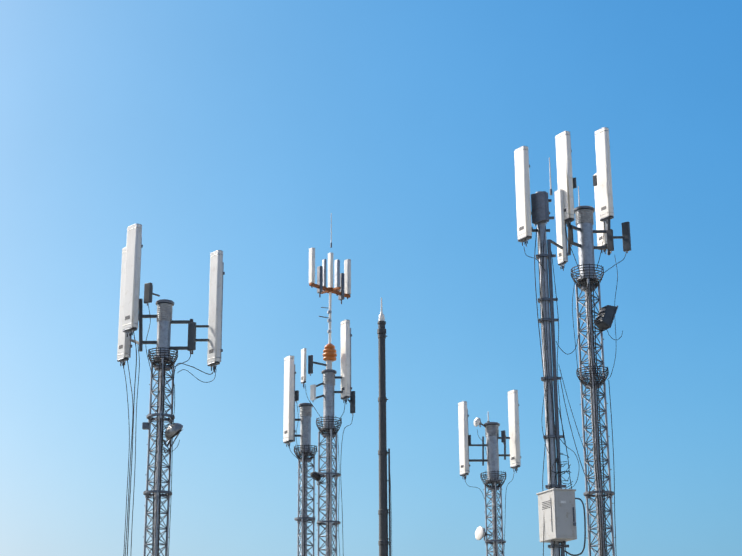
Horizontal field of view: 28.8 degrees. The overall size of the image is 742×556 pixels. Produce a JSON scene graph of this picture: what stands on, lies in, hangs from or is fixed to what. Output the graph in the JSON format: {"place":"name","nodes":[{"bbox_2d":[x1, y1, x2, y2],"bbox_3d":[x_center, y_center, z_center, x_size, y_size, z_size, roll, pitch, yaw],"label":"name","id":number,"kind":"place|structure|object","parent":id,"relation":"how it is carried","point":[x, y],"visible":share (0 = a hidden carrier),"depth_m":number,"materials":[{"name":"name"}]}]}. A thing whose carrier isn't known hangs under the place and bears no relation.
{"place":"outdoors","nodes":[
{"label":"outdoors","id":0,"kind":"place"},
{"bbox_2d":[0,0,741,555],"label":"sky","id":1,"kind":"structure","parent":0,"point":[238,128],"materials":[{"name":"blue"}]},
{"label":"ground","id":2,"kind":"structure","parent":0,"visible":0},
{"bbox_2d":[117,224,224,555],"bbox_3d":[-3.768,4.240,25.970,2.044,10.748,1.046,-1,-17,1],"label":"mast","id":3,"kind":"object","parent":2,"relation":"on","point":[131,310],"visible":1,"depth_m":26.71,"materials":[{"name":"metal"}]},
{"bbox_2d":[283,355,316,555],"bbox_3d":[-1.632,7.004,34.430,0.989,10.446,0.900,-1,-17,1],"label":"mast","id":4,"kind":"object","parent":2,"relation":"on","point":[291,397],"visible":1,"depth_m":35.20,"materials":[{"name":"metal"}]},
{"bbox_2d":[301,213,354,555],"bbox_3d":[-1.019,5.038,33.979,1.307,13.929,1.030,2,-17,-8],"label":"mast","id":5,"kind":"object","parent":2,"relation":"on","point":[341,289],"visible":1,"depth_m":34.65,"materials":[{"name":"metal"}]},
{"bbox_2d":[377,298,391,555],"bbox_3d":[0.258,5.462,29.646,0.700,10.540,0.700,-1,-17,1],"label":"slim pole","id":6,"kind":"object","parent":2,"relation":"on","point":[383,512],"visible":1,"depth_m":30.11,"materials":[{"name":"metal"}]},
{"bbox_2d":[458,390,520,555],"bbox_3d":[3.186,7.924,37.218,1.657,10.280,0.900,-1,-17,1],"label":"mast","id":7,"kind":"object","parent":2,"relation":"on","point":[492,477],"visible":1,"depth_m":38.13,"materials":[{"name":"metal"}]},
{"bbox_2d":[514,146,591,555],"bbox_3d":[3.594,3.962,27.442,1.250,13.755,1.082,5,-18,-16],"label":"tower","id":8,"kind":"structure","parent":2,"relation":"on","point":[557,517],"depth_m":28.13,"materials":[{"name":"metal"}]},
{"bbox_2d":[555,127,630,555],"bbox_3d":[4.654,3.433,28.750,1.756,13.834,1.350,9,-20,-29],"label":"tower","id":9,"kind":"structure","parent":2,"relation":"on","point":[588,283],"depth_m":29.45,"materials":[{"name":"metal"}]}
]}

